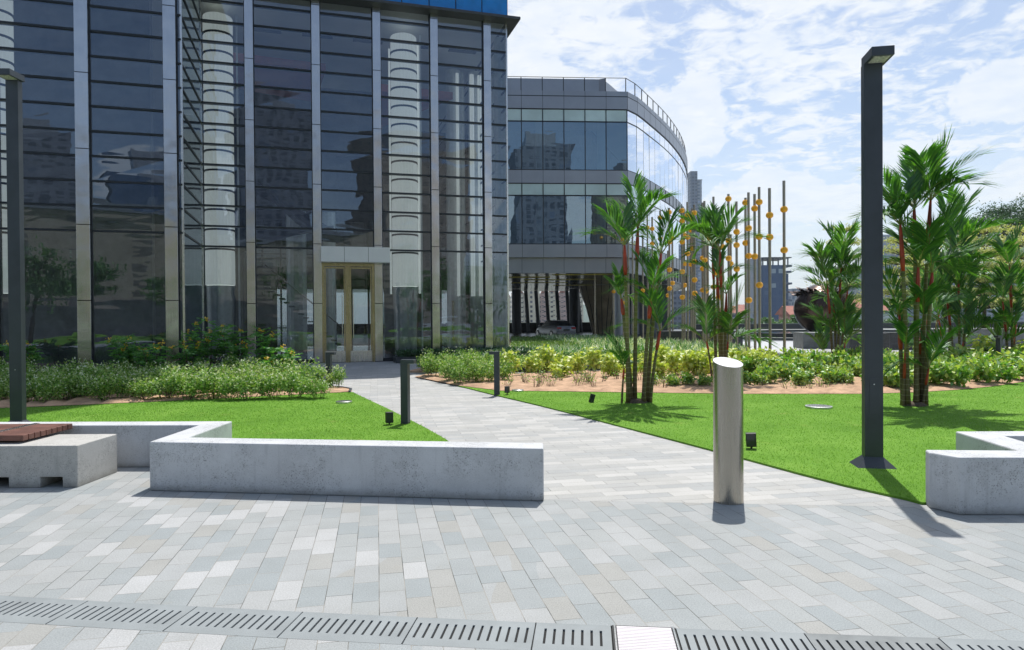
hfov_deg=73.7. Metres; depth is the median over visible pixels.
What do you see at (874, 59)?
street lamp
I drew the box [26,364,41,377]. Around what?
flowering shrub
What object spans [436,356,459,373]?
green shrub
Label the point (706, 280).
ball pole
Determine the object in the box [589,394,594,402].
spotlight
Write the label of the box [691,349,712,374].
yellow leaved shrub
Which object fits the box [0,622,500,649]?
plaza
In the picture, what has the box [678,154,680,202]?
window
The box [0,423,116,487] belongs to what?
bench
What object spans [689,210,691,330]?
ball pole
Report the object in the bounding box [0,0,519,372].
glass tower
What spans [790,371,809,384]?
broad leaved plant
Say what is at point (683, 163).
window
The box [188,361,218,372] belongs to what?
flowering shrub
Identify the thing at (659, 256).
ball pole
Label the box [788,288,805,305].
office slab
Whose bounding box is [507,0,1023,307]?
sky
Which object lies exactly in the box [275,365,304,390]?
flowering shrub
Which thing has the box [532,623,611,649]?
drain slab
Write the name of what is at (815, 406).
lawn drain
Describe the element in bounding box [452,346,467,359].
green shrub
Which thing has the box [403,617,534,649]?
drain slab
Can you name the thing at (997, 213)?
dark tree
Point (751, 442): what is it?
spotlight
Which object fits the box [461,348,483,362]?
green shrub
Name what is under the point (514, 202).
window
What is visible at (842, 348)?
broad leaved plant
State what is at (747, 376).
broad leaved plant
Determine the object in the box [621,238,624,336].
ball pole
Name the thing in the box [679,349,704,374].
yellow leaved shrub
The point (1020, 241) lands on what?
layered tree
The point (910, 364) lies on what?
broad leaved plant
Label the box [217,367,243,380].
flowering shrub
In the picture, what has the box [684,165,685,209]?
window
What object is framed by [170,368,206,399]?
flowering shrub
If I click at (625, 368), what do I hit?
yellow leaved shrub
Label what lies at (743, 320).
city tree
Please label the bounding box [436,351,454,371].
green shrub
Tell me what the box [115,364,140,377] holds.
flowering shrub
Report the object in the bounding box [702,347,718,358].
yellow leaved shrub
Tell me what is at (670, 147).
window
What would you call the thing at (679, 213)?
window
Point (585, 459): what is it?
path
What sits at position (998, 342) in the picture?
path bollard
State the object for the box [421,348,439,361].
green shrub
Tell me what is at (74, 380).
flowering shrub
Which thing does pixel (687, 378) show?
broad leaved plant
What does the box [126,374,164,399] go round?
flowering shrub
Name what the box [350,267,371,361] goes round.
door
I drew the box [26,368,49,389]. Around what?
flowering shrub
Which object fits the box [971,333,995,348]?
yellow leaved shrub
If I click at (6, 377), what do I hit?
flowering shrub
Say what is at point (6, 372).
flowering shrub
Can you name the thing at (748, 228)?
ball pole
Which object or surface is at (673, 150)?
window
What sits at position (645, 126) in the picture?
window
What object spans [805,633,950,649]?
drain slab
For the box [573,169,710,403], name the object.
palm clump
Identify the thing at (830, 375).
broad leaved plant
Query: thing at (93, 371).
flowering shrub
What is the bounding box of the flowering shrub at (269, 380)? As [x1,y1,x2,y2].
[254,367,291,397]
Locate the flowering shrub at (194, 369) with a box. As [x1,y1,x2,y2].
[179,364,204,373]
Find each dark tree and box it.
[943,196,1023,327]
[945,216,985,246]
[988,200,1023,251]
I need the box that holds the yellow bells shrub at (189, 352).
[168,336,212,369]
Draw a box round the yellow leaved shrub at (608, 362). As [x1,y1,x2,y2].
[597,352,622,375]
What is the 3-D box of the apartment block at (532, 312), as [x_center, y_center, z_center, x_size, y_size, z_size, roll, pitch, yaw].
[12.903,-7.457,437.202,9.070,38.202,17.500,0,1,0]
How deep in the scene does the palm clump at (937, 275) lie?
26.44 m
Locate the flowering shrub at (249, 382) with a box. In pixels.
[230,369,268,398]
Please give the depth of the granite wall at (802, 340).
33.34 m
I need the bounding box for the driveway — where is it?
[509,329,792,341]
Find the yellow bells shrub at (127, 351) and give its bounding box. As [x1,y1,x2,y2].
[101,333,159,366]
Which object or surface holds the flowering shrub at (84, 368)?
on the soil at (77, 400)
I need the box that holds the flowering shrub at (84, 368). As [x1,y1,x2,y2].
[69,361,103,376]
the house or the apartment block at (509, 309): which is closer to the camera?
the house
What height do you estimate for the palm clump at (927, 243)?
4.893 m
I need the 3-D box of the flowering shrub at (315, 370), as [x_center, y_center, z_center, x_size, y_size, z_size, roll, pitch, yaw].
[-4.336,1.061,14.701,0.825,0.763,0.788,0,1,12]
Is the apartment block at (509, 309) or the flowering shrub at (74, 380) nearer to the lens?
the flowering shrub at (74, 380)
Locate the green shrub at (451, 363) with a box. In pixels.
[435,352,463,379]
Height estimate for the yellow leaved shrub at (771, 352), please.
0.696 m
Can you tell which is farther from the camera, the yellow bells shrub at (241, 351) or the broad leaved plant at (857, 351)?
the broad leaved plant at (857, 351)
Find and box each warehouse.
[851,298,888,313]
[854,314,897,321]
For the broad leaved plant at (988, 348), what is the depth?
19.64 m
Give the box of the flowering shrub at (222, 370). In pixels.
[214,362,240,376]
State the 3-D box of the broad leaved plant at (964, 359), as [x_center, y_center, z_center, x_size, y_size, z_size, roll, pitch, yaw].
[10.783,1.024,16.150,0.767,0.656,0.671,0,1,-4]
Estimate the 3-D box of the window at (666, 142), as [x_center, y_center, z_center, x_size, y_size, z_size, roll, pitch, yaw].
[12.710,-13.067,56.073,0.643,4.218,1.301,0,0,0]
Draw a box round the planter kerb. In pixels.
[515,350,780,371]
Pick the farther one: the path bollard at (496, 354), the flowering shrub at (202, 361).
the flowering shrub at (202, 361)
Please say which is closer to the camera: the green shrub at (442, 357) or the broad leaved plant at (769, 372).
the broad leaved plant at (769, 372)
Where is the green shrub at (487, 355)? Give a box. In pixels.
[480,350,493,363]
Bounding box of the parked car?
[536,320,575,335]
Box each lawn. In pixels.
[0,392,448,441]
[458,382,1023,504]
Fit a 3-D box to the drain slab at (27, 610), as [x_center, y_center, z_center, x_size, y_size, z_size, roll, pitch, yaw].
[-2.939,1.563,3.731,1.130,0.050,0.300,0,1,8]
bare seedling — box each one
[529,372,538,386]
[543,374,551,385]
[584,369,594,382]
[814,372,824,386]
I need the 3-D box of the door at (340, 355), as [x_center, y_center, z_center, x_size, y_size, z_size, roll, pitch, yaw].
[-6.462,-0.382,24.932,0.713,3.480,0.126,-1,1,-16]
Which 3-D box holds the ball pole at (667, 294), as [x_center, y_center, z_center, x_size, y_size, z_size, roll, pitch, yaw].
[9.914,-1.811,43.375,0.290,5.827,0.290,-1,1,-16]
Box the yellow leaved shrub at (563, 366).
[547,356,576,376]
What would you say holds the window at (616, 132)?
in the curved office block at (575, 146)
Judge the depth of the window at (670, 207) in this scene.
57.29 m
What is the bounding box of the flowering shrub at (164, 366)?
[150,361,188,377]
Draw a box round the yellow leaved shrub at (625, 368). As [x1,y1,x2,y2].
[620,362,638,374]
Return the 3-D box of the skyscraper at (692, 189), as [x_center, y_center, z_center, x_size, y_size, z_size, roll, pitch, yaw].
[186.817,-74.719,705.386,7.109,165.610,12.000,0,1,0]
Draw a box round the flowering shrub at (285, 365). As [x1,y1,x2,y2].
[267,355,301,385]
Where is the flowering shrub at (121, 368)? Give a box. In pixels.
[89,360,132,377]
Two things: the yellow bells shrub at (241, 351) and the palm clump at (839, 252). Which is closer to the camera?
the yellow bells shrub at (241, 351)
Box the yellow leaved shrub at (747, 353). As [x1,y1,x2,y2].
[740,347,760,360]
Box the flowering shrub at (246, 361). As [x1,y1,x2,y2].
[235,355,271,373]
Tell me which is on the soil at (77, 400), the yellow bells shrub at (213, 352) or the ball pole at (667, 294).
the yellow bells shrub at (213, 352)
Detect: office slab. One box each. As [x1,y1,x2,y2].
[671,291,698,328]
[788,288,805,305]
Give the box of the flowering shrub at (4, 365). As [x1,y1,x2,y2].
[0,360,8,374]
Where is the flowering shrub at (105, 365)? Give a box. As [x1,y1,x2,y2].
[98,360,117,371]
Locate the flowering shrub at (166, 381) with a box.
[144,367,184,397]
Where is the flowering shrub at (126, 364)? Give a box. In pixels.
[110,357,140,371]
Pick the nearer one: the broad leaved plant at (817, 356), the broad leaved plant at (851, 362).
the broad leaved plant at (851, 362)
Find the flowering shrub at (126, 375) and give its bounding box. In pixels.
[121,370,138,390]
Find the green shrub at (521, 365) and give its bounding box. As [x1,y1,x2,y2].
[510,350,524,372]
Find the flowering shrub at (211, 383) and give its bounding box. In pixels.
[192,364,233,398]
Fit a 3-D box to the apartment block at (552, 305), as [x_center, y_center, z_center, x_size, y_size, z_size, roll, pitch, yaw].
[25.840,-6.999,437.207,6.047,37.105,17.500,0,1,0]
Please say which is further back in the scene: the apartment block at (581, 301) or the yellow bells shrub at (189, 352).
the apartment block at (581, 301)
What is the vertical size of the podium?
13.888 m
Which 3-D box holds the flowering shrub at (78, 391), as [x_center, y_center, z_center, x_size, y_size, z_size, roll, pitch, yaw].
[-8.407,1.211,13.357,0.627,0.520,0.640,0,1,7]
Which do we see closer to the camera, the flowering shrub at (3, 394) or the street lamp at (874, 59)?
the street lamp at (874, 59)
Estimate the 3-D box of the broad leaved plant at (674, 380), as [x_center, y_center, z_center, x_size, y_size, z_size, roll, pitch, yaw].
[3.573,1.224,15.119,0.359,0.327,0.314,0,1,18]
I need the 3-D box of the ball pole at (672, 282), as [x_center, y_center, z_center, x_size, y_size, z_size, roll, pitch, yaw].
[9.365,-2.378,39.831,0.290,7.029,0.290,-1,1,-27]
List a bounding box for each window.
[508,109,520,168]
[508,184,521,242]
[522,109,542,168]
[522,184,542,242]
[543,109,563,168]
[544,184,563,242]
[564,110,584,169]
[565,184,584,242]
[585,110,605,169]
[586,184,605,242]
[606,110,626,169]
[607,184,626,242]
[628,111,636,172]
[628,186,636,244]
[637,116,643,176]
[639,193,643,245]
[643,120,648,178]
[644,191,649,247]
[649,126,654,182]
[650,199,654,249]
[655,131,659,185]
[655,198,659,250]
[660,135,664,188]
[660,200,664,252]
[665,139,668,191]
[665,203,668,253]
[669,144,671,192]
[669,205,672,254]
[672,147,675,197]
[673,208,675,256]
[675,151,677,199]
[676,212,678,258]
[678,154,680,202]
[679,213,680,259]
[681,159,682,204]
[683,163,683,205]
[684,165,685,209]
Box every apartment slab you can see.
[834,274,860,295]
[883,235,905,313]
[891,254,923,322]
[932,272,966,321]
[973,282,1023,321]
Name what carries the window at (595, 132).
in the curved office block at (575, 146)
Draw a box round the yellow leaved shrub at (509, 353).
[500,347,522,374]
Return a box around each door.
[324,267,345,361]
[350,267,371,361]
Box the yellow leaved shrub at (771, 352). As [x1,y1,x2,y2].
[759,346,777,356]
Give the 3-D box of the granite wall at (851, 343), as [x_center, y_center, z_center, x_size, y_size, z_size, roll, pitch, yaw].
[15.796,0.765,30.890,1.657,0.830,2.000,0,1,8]
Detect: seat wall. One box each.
[0,421,543,500]
[926,431,1023,514]
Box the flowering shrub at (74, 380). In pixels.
[45,370,87,399]
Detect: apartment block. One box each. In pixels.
[509,295,510,322]
[511,291,524,322]
[525,291,539,322]
[540,291,545,322]
[548,291,556,319]
[559,291,566,320]
[579,291,582,321]
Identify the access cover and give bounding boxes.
[612,624,680,649]
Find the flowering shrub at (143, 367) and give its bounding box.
[132,362,157,374]
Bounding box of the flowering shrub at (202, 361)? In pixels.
[179,358,213,370]
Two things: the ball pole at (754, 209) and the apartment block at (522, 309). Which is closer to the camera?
the ball pole at (754, 209)
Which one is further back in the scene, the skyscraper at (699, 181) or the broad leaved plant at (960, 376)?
the skyscraper at (699, 181)
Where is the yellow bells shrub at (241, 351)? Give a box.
[214,331,254,366]
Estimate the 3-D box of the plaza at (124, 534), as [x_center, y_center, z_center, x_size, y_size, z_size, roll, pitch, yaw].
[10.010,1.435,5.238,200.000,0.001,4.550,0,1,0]
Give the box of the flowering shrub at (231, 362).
[216,352,249,369]
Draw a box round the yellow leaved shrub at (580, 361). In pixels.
[567,351,587,373]
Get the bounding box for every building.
[732,306,741,318]
[738,305,744,319]
[747,311,757,323]
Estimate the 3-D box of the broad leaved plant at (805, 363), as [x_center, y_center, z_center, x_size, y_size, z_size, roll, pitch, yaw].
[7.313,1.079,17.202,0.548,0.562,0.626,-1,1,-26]
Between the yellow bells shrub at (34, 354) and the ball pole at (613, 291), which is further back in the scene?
the ball pole at (613, 291)
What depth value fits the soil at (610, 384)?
14.93 m
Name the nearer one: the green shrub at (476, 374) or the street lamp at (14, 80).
the street lamp at (14, 80)
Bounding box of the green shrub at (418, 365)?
[416,347,437,371]
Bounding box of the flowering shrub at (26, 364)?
[0,356,36,375]
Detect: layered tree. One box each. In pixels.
[805,221,886,323]
[849,237,937,319]
[884,245,956,328]
[888,236,997,328]
[907,224,1023,328]
[960,224,1023,309]
[973,234,1023,299]
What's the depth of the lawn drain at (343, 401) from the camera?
12.55 m
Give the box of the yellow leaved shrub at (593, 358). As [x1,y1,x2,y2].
[582,346,602,370]
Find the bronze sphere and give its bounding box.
[789,284,846,331]
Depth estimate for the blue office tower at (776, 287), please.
339.91 m
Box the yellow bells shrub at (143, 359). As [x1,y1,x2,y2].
[130,340,171,368]
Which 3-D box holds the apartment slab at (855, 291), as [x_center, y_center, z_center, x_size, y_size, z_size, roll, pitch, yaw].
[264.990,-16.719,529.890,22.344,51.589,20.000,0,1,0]
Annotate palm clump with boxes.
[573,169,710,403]
[667,200,778,376]
[780,217,891,353]
[848,125,1004,406]
[889,183,1022,350]
[899,248,975,343]
[964,221,1023,350]
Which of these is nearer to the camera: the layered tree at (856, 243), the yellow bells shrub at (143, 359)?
the yellow bells shrub at (143, 359)
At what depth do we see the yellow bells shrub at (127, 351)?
17.40 m
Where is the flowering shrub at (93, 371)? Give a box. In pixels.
[74,360,120,392]
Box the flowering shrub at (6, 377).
[0,374,8,387]
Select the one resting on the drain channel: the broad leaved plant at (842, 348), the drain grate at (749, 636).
the drain grate at (749, 636)
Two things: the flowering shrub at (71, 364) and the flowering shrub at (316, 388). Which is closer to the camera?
the flowering shrub at (316, 388)
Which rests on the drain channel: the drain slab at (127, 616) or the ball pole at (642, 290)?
the drain slab at (127, 616)
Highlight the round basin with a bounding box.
[743,330,913,339]
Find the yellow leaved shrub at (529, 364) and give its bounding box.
[522,353,544,372]
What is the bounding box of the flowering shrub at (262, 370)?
[257,361,278,375]
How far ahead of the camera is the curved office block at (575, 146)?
47.81 m
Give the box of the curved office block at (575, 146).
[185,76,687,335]
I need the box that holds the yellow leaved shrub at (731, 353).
[728,348,742,359]
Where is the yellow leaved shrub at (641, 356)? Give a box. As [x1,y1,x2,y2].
[630,353,643,372]
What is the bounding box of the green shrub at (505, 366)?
[487,352,517,379]
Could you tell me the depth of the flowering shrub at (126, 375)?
14.23 m
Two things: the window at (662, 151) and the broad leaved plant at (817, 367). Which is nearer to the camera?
the broad leaved plant at (817, 367)
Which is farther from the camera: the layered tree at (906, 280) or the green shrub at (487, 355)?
the layered tree at (906, 280)
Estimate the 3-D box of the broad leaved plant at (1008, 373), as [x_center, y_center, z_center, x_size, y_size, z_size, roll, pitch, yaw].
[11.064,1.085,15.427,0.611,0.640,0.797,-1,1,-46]
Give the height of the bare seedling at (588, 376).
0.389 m
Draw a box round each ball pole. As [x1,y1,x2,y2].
[594,275,595,334]
[612,274,615,334]
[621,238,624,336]
[627,239,629,336]
[632,217,633,337]
[641,238,644,339]
[646,215,649,310]
[650,217,654,339]
[658,210,662,329]
[666,251,668,330]
[667,208,671,338]
[671,226,674,330]
[679,206,684,342]
[683,212,686,339]
[684,202,689,341]
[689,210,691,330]
[690,208,693,340]
[691,205,697,341]
[700,202,703,341]
[702,201,707,343]
[703,246,708,326]
[707,239,709,343]
[712,197,715,342]
[715,208,717,341]
[721,211,724,310]
[725,194,731,341]
[730,234,733,342]
[733,201,739,344]
[742,198,746,348]
[745,192,751,347]
[751,194,757,349]
[756,187,762,350]
[766,188,773,350]
[780,180,787,351]
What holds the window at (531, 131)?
in the curved office block at (575, 146)
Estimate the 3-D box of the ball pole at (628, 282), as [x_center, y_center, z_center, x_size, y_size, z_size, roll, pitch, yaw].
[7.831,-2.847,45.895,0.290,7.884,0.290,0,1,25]
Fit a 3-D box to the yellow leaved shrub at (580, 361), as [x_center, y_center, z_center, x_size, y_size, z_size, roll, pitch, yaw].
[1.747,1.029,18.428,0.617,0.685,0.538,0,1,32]
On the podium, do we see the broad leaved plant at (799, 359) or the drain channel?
the drain channel
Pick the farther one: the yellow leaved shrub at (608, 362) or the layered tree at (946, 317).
the layered tree at (946, 317)
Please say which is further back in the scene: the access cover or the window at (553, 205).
the window at (553, 205)
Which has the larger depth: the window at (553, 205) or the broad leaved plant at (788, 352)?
the window at (553, 205)
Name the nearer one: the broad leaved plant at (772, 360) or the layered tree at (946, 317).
the broad leaved plant at (772, 360)
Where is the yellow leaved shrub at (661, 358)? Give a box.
[654,344,670,362]
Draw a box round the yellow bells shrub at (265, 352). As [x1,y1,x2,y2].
[251,325,279,366]
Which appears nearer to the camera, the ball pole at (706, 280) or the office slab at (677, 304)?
the ball pole at (706, 280)
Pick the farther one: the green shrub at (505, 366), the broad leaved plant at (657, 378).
the green shrub at (505, 366)
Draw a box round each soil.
[0,381,351,407]
[415,369,1023,393]
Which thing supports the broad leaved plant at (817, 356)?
on the soil at (610, 384)
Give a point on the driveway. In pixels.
(530, 334)
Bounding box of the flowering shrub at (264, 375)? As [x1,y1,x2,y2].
[254,368,276,386]
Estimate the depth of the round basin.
48.93 m
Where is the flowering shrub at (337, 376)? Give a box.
[325,362,346,386]
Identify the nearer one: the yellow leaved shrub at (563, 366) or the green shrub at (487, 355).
the yellow leaved shrub at (563, 366)
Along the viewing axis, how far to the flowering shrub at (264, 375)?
14.47 m
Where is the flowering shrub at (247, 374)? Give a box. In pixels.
[236,367,258,391]
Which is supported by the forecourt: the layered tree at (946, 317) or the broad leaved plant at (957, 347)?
the layered tree at (946, 317)
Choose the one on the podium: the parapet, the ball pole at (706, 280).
the parapet
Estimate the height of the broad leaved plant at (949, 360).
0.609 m
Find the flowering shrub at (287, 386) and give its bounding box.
[274,368,316,397]
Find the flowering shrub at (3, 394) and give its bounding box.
[0,377,9,399]
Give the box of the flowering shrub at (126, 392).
[114,374,140,397]
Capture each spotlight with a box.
[385,412,392,424]
[504,386,509,394]
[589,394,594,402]
[745,432,756,448]
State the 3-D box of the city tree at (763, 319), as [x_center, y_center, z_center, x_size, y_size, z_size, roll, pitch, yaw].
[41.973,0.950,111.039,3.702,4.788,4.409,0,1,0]
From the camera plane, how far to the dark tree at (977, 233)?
76.80 m
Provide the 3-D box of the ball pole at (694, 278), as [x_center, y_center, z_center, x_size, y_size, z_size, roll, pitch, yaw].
[9.292,-2.466,34.737,0.290,7.296,0.290,-1,1,-27]
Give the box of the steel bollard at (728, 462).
[713,357,743,504]
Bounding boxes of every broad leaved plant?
[651,371,659,383]
[665,373,681,384]
[680,371,695,384]
[695,374,712,385]
[733,354,757,373]
[743,370,758,383]
[750,373,768,384]
[752,354,784,374]
[754,361,778,382]
[774,356,793,374]
[776,354,797,362]
[776,362,802,380]
[779,347,801,360]
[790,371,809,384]
[791,349,808,357]
[791,357,812,371]
[792,367,820,382]
[794,354,813,363]
[805,348,834,365]
[809,360,827,375]
[819,366,845,383]
[824,362,842,371]
[827,349,848,370]
[834,370,850,382]
[835,344,858,355]
[835,365,854,381]
[837,355,861,365]
[840,355,859,375]
[847,345,861,358]
[852,356,861,374]
[883,350,897,358]
[883,353,896,363]
[883,361,913,387]
[891,354,913,372]
[910,368,931,384]
[929,357,962,383]
[936,354,958,362]
[940,344,971,360]
[942,357,966,373]
[946,343,979,354]
[947,364,974,386]
[951,354,977,368]
[958,351,985,361]
[967,356,1000,382]
[969,341,1003,353]
[969,347,1005,359]
[972,352,1002,365]
[985,346,1011,351]
[985,359,1021,383]
[994,344,1023,374]
[1003,353,1023,379]
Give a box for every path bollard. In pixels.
[325,352,335,386]
[400,359,415,423]
[489,351,499,395]
[994,335,1001,352]
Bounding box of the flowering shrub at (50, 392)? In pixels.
[26,372,67,401]
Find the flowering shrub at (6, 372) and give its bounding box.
[0,368,26,376]
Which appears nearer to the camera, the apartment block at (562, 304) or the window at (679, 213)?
the window at (679, 213)
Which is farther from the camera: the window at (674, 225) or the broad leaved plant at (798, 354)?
the window at (674, 225)
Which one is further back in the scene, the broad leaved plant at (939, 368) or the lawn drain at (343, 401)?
the broad leaved plant at (939, 368)
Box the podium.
[284,327,1021,638]
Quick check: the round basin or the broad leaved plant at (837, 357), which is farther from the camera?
the round basin
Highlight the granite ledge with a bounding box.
[931,328,1023,347]
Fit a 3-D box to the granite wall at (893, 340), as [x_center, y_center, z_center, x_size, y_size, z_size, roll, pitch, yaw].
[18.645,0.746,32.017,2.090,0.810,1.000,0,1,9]
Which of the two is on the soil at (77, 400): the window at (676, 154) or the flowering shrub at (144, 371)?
the flowering shrub at (144, 371)
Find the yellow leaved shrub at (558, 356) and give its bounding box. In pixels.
[555,350,567,361]
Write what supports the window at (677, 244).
in the curved office block at (575, 146)
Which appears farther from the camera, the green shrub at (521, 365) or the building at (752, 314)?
the building at (752, 314)
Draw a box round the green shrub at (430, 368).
[420,352,442,375]
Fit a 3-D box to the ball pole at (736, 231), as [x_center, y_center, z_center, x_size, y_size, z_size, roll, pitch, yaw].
[10.259,-2.212,31.159,0.290,6.836,0.290,-1,1,-28]
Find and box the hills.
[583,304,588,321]
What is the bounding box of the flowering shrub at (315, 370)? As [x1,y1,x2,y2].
[292,356,332,385]
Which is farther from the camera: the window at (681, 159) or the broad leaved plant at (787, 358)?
the window at (681, 159)
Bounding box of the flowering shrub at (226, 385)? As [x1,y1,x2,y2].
[215,374,243,399]
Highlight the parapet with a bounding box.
[696,322,1023,329]
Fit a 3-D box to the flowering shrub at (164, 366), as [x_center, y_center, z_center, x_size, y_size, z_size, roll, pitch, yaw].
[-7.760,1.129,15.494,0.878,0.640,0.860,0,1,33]
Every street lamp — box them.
[0,68,30,421]
[850,45,896,468]
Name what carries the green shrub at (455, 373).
on the soil at (610, 384)
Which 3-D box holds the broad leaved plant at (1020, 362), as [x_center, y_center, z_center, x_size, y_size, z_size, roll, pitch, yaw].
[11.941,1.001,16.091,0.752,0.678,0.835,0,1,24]
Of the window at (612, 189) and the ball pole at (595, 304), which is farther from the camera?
the ball pole at (595, 304)
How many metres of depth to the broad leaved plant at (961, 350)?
18.89 m
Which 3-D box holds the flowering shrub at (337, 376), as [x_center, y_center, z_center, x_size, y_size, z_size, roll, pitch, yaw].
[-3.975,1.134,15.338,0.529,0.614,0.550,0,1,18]
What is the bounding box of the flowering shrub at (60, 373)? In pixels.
[27,365,70,390]
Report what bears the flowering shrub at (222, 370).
on the soil at (77, 400)
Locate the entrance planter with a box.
[393,355,523,362]
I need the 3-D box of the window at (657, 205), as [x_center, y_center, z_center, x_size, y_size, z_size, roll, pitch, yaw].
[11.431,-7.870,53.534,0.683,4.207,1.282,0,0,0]
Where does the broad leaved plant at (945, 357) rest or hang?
on the soil at (610, 384)
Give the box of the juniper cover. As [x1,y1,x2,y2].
[393,345,537,356]
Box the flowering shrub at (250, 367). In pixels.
[221,358,265,378]
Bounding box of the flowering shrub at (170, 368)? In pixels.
[154,361,190,393]
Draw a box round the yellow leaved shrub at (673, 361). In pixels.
[662,349,682,374]
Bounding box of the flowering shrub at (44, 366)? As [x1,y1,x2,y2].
[39,362,66,372]
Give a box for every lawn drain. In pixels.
[336,400,351,403]
[512,389,523,391]
[805,404,832,408]
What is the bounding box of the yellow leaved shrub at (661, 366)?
[641,358,669,377]
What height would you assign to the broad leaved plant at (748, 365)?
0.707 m
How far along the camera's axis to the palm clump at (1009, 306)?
20.06 m
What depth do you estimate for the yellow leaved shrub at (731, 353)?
20.13 m
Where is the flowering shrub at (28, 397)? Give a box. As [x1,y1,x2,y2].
[4,378,36,401]
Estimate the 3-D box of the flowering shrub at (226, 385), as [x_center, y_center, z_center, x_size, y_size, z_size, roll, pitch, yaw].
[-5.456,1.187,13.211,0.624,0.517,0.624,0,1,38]
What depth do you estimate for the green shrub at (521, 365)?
19.37 m
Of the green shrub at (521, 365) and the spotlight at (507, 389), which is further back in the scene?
the green shrub at (521, 365)
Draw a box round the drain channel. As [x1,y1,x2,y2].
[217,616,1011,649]
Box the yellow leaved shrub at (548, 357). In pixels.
[534,344,556,371]
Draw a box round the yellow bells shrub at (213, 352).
[182,317,247,366]
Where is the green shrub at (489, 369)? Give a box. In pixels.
[475,357,501,381]
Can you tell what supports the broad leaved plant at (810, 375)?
on the soil at (610, 384)
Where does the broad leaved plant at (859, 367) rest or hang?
on the soil at (610, 384)
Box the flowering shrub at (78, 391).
[66,374,97,398]
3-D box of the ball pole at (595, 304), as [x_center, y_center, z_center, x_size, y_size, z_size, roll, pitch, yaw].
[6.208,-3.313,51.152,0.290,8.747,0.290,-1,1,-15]
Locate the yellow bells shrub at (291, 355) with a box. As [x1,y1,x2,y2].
[261,344,303,372]
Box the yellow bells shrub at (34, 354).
[0,340,44,368]
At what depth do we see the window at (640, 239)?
49.71 m
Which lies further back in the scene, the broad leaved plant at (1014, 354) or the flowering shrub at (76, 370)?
the broad leaved plant at (1014, 354)
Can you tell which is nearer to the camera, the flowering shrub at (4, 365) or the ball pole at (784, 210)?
the flowering shrub at (4, 365)
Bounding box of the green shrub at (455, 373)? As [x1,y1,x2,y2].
[448,358,473,382]
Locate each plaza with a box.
[0,467,1023,640]
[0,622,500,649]
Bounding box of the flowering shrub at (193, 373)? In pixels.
[171,361,209,393]
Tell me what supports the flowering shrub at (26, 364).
on the soil at (77, 400)
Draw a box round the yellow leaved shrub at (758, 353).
[751,348,775,362]
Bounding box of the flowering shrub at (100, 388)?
[82,368,126,400]
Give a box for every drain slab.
[0,596,87,624]
[46,601,196,631]
[163,607,301,637]
[278,612,416,644]
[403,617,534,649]
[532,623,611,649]
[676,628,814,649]
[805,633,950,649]
[939,638,1023,649]
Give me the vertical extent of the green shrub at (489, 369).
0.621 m
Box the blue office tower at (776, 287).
[747,257,791,323]
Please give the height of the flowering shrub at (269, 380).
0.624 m
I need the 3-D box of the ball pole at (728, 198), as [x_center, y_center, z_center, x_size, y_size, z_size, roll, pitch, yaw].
[10.067,-2.436,31.708,0.290,7.278,0.290,-1,1,-16]
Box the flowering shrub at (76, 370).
[51,365,84,378]
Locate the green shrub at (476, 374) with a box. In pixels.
[464,359,486,382]
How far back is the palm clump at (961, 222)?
20.07 m
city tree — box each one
[734,317,753,323]
[761,317,777,323]
[786,315,796,322]
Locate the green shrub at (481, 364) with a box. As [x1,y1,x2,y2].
[469,359,488,378]
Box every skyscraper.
[688,171,697,290]
[697,179,701,297]
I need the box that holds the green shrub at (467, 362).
[455,353,479,374]
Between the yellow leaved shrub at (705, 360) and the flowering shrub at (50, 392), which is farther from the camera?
the yellow leaved shrub at (705, 360)
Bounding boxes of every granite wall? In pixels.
[656,330,742,345]
[793,332,833,348]
[836,332,889,351]
[883,332,938,349]
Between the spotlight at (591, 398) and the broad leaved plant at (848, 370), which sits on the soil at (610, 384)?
the broad leaved plant at (848, 370)
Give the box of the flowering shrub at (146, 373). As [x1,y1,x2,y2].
[128,362,173,394]
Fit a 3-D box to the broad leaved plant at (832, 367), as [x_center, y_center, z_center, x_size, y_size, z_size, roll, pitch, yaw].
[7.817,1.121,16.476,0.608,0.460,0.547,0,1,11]
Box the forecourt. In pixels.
[740,341,1009,353]
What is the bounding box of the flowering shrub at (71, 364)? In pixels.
[50,357,90,373]
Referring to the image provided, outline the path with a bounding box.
[9,361,944,506]
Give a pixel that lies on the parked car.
(549, 327)
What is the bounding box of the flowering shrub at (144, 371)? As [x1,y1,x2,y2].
[135,366,151,380]
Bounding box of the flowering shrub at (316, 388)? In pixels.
[303,376,336,397]
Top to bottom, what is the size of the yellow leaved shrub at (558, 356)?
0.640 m
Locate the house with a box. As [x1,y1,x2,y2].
[775,306,793,321]
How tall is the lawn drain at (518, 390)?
0.048 m
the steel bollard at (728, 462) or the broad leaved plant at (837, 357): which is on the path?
the steel bollard at (728, 462)
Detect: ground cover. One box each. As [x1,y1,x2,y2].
[434,341,598,361]
[510,335,587,346]
[518,348,766,364]
[533,332,751,352]
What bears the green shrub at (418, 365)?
in the soil at (610, 384)

